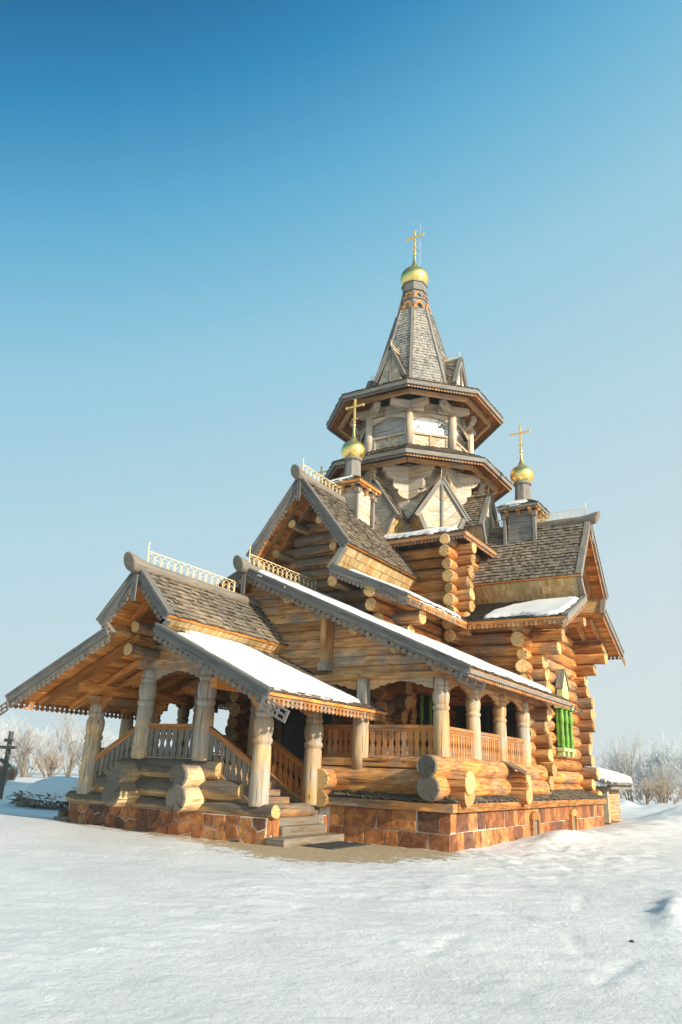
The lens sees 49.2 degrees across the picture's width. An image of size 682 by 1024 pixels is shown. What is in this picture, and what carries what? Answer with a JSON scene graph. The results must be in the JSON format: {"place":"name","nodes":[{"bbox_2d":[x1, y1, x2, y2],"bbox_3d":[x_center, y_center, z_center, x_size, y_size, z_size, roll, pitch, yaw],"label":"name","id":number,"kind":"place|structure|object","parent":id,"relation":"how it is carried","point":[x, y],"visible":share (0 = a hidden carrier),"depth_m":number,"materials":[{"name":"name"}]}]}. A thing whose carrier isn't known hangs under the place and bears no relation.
{"place":"outdoors","nodes":[
{"label":"outdoors","id":0,"kind":"place"},
{"bbox_2d":[0,758,681,1023],"bbox_3d":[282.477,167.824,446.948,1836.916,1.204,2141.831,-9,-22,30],"label":"snow ground","id":1,"kind":"structure","parent":0,"point":[104,925],"depth_m":6.30,"materials":[{"name":"white snow"}]},
{"bbox_2d":[0,763,13,784],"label":"dry stalks","id":2,"kind":"object","parent":1,"relation":"on","point":[8,771],"visible":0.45,"depth_m":39.93,"materials":[{"name":"plant"}]},
{"bbox_2d":[0,731,16,798],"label":"grave cross","id":3,"kind":"object","parent":1,"relation":"on","point":[5,760],"visible":0.98,"depth_m":32.69,"materials":[{"name":"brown wood"}]},
{"bbox_2d":[0,713,16,757],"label":"frosted bush","id":4,"kind":"object","parent":1,"relation":"on","point":[1,735],"visible":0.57,"depth_m":57.61,"materials":[{"name":"white plant"}]},
{"bbox_2d":[7,763,19,779],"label":"dry stalks","id":5,"kind":"object","parent":1,"relation":"on","point":[14,774],"visible":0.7,"depth_m":43.45,"materials":[{"name":"brown plant"}]},
{"bbox_2d":[0,708,28,768],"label":"frosted bush","id":6,"kind":"object","parent":1,"relation":"on","point":[5,736],"visible":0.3,"depth_m":63.06,"materials":[{"name":"white plant"}]},
{"bbox_2d":[2,719,59,776],"bbox_3d":[-21.593,16.200,51.220,3.198,4.213,5.211,-2,-20,13],"label":"frosted bush","id":7,"kind":"object","parent":1,"relation":"on","point":[23,749],"visible":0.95,"depth_m":50.92,"materials":[{"name":"white plant"}]},
{"bbox_2d":[7,776,78,809],"bbox_3d":[-11.123,11.277,29.897,5.497,1.307,3.052,-9,-22,30],"label":"brush pile","id":8,"kind":"object","parent":1,"relation":"on","point":[56,789],"visible":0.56,"depth_m":29.03,"materials":[{"name":"white snow"}]},
{"bbox_2d":[13,721,75,773],"bbox_3d":[-24.929,19.543,62.268,5.108,4.800,3.860,10,-20,-20],"label":"frosted bush","id":9,"kind":"object","parent":1,"relation":"on","point":[47,735],"visible":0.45,"depth_m":62.16,"materials":[{"name":"white plant"}]},
{"bbox_2d":[34,748,71,777],"bbox_3d":[-20.183,17.470,51.628,2.515,2.165,2.751,-1,-19,10],"label":"frosted bush","id":10,"kind":"object","parent":1,"relation":"on","point":[54,762],"visible":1,"depth_m":51.46,"materials":[{"name":"white plant"}]},
{"bbox_2d":[58,810,68,815],"bbox_3d":[-5.863,6.526,15.700,0.257,0.446,0.259,-9,-22,30],"label":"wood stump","id":11,"kind":"object","parent":1,"relation":"on","point":[62,812],"visible":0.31,"depth_m":15.66,"materials":[{"name":"brown wood"}]},
{"bbox_2d":[48,708,106,776],"bbox_3d":[-19.833,17.123,55.968,3.974,5.651,4.684,-16,-26,42],"label":"frosted bush","id":12,"kind":"object","parent":1,"relation":"on","point":[72,760],"visible":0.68,"depth_m":55.46,"materials":[{"name":"white plant"}]},
{"bbox_2d":[61,727,105,772],"bbox_3d":[-21.517,19.704,61.696,4.622,4.343,3.493,-12,-24,36],"label":"frosted bush","id":13,"kind":"object","parent":1,"relation":"on","point":[78,768],"visible":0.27,"depth_m":61.21,"materials":[{"name":"white plant"}]},
{"bbox_2d":[101,723,118,747],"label":"frosted bush","id":14,"kind":"object","parent":1,"relation":"on","point":[108,738],"visible":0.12,"depth_m":64.98,"materials":[{"name":"white plant"}]},
{"bbox_2d":[102,729,118,746],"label":"frosted bush","id":15,"kind":"object","parent":1,"relation":"on","point":[111,738],"visible":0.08,"depth_m":61.17,"materials":[{"name":"white plant"}]},
{"bbox_2d":[0,223,624,851],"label":"log church","id":16,"kind":"structure","parent":1,"relation":"on","point":[420,745],"depth_m":17.07,"materials":[{"name":"brown wood"}]},
{"bbox_2d":[178,630,359,705],"bbox_3d":[-1.422,2.997,14.266,2.774,1.314,3.300,-9,-22,30],"label":"snow patch","id":17,"kind":"object","parent":16,"relation":"on","point":[267,670],"visible":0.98,"depth_m":13.75,"materials":[{"name":"white snow"}]},
{"bbox_2d":[276,707,338,759],"bbox_3d":[-0.831,5.224,18.594,1.800,1.890,0.150,-9,-22,30],"label":"door","id":18,"kind":"structure","parent":16,"relation":"in","point":[291,733],"depth_m":18.65,"materials":[{"name":"black paint"}]},
{"bbox_2d":[326,475,353,483],"bbox_3d":[0.062,-0.942,21.882,0.980,0.281,0.431,-9,-22,30],"label":"snow patch","id":19,"kind":"object","parent":16,"relation":"on","point":[341,479],"visible":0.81,"depth_m":21.74,"materials":[{"name":"white snow"}]},
{"bbox_2d":[257,569,551,692],"bbox_3d":[1.700,3.011,17.936,5.298,2.461,6.150,-9,-22,30],"label":"snow patch","id":20,"kind":"object","parent":16,"relation":"on","point":[459,654],"visible":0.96,"depth_m":16.23,"materials":[{"name":"white snow"}]},
{"bbox_2d":[349,569,461,620],"bbox_3d":[1.642,2.153,19.143,2.062,0.976,3.450,-9,-22,30],"label":"snow patch","id":21,"kind":"object","parent":16,"relation":"on","point":[428,601],"visible":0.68,"depth_m":18.03,"materials":[{"name":"white snow"}]},
{"bbox_2d":[383,527,457,539],"bbox_3d":[2.305,0.690,21.992,2.800,0.464,0.798,-9,-22,30],"label":"snow patch","id":22,"kind":"object","parent":16,"relation":"on","point":[420,532],"visible":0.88,"depth_m":21.62,"materials":[{"name":"white snow"}]},
{"bbox_2d":[410,692,433,755],"bbox_3d":[2.108,5.350,18.691,0.160,1.500,1.680,-9,-22,30],"label":"window","id":23,"kind":"structure","parent":16,"relation":"in","point":[425,704],"depth_m":18.66,"materials":[{"name":"green glass"}]},
{"bbox_2d":[453,706,516,737],"bbox_3d":[3.816,5.818,19.549,1.800,1.410,0.130,-9,-22,30],"label":"window","id":24,"kind":"structure","parent":16,"relation":"in","point":[486,723],"depth_m":19.62,"materials":[{"name":"black glass"}]},
{"bbox_2d":[502,499,529,506],"bbox_3d":[5.466,-0.261,23.213,0.980,0.287,0.430,-9,-22,30],"label":"snow patch","id":25,"kind":"object","parent":16,"relation":"on","point":[523,501],"visible":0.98,"depth_m":23.08,"materials":[{"name":"white snow"}]},
{"bbox_2d":[484,596,578,618],"bbox_3d":[5.173,2.622,20.116,2.300,0.898,1.884,-9,-22,30],"label":"snow patch","id":26,"kind":"object","parent":16,"relation":"on","point":[547,607],"visible":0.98,"depth_m":19.78,"materials":[{"name":"white snow"}]},
{"bbox_2d":[554,669,575,756],"bbox_3d":[6.320,5.647,21.040,0.260,2.400,1.320,-9,-22,30],"label":"window","id":27,"kind":"structure","parent":16,"relation":"in","point":[564,719],"depth_m":20.92,"materials":[{"name":"green paint"}]},
{"bbox_2d":[301,841,370,849],"bbox_3d":[-0.071,5.863,13.105,0.681,0.037,1.380,-9,-22,30],"label":"door mat","id":28,"kind":"object","parent":1,"relation":"on","point":[336,845],"depth_m":13.01,"materials":[{"name":"black rubber"}]},
{"bbox_2d":[0,723,681,793],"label":"wood","id":29,"kind":"object","parent":1,"relation":"on","point":[29,765],"visible":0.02,"depth_m":97.89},
{"bbox_2d":[594,759,626,785],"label":"frosted bush","id":30,"kind":"object","parent":1,"relation":"on","point":[604,768],"visible":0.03,"depth_m":65.84,"materials":[{"name":"grey plant"}]},
{"bbox_2d":[586,766,636,824],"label":"cellar shed","id":31,"kind":"structure","parent":1,"relation":"on","point":[612,810],"depth_m":23.79,"materials":[{"name":"brown wood"}]},
{"bbox_2d":[593,738,639,797],"bbox_3d":[22.998,21.262,62.358,3.910,5.314,4.534,9,-20,-18],"label":"frosted bush","id":32,"kind":"object","parent":1,"relation":"on","point":[621,794],"visible":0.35,"depth_m":62.42,"materials":[{"name":"grey plant"}]},
{"bbox_2d":[598,730,647,801],"bbox_3d":[19.171,17.251,50.638,3.430,4.878,4.043,-5,-21,21],"label":"frosted bush","id":33,"kind":"object","parent":1,"relation":"on","point":[620,763],"visible":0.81,"depth_m":50.54,"materials":[{"name":"grey plant"}]},
{"bbox_2d":[615,743,665,798],"bbox_3d":[24.283,20.789,59.919,3.794,4.718,5.020,17,-24,-36],"label":"frosted bush","id":34,"kind":"object","parent":1,"relation":"on","point":[639,779],"visible":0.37,"depth_m":59.68,"materials":[{"name":"grey plant"}]},
{"bbox_2d":[628,779,658,803],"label":"frosted bush","id":35,"kind":"object","parent":1,"relation":"on","point":[646,791],"visible":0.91,"depth_m":47.01,"materials":[{"name":"plant"}]},
{"bbox_2d":[629,759,681,803],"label":"frosted bush","id":36,"kind":"object","parent":1,"relation":"on","point":[661,776],"visible":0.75,"depth_m":48.88,"materials":[{"name":"grey plant"}]},
{"bbox_2d":[631,725,681,800],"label":"frosted bush","id":37,"kind":"object","parent":1,"relation":"on","point":[657,758],"visible":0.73,"depth_m":57.89,"materials":[{"name":"grey plant"}]},
{"bbox_2d":[639,741,681,800],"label":"frosted bush","id":38,"kind":"object","parent":1,"relation":"on","point":[671,797],"visible":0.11,"depth_m":60.62,"materials":[{"name":"grey plant"}]},
{"bbox_2d":[643,774,681,803],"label":"frosted bush","id":39,"kind":"object","parent":1,"relation":"on","point":[662,788],"visible":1,"depth_m":45.00,"materials":[{"name":"plant"}]},
{"bbox_2d":[653,731,681,796],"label":"frosted bush","id":40,"kind":"object","parent":1,"relation":"on","point":[678,770],"visible":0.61,"depth_m":56.90,"materials":[{"name":"grey plant"}]},
{"bbox_2d":[0,0,681,784],"label":"sky","id":41,"kind":"structure","parent":0,"point":[209,209],"materials":[{"name":"blue"}]}
]}

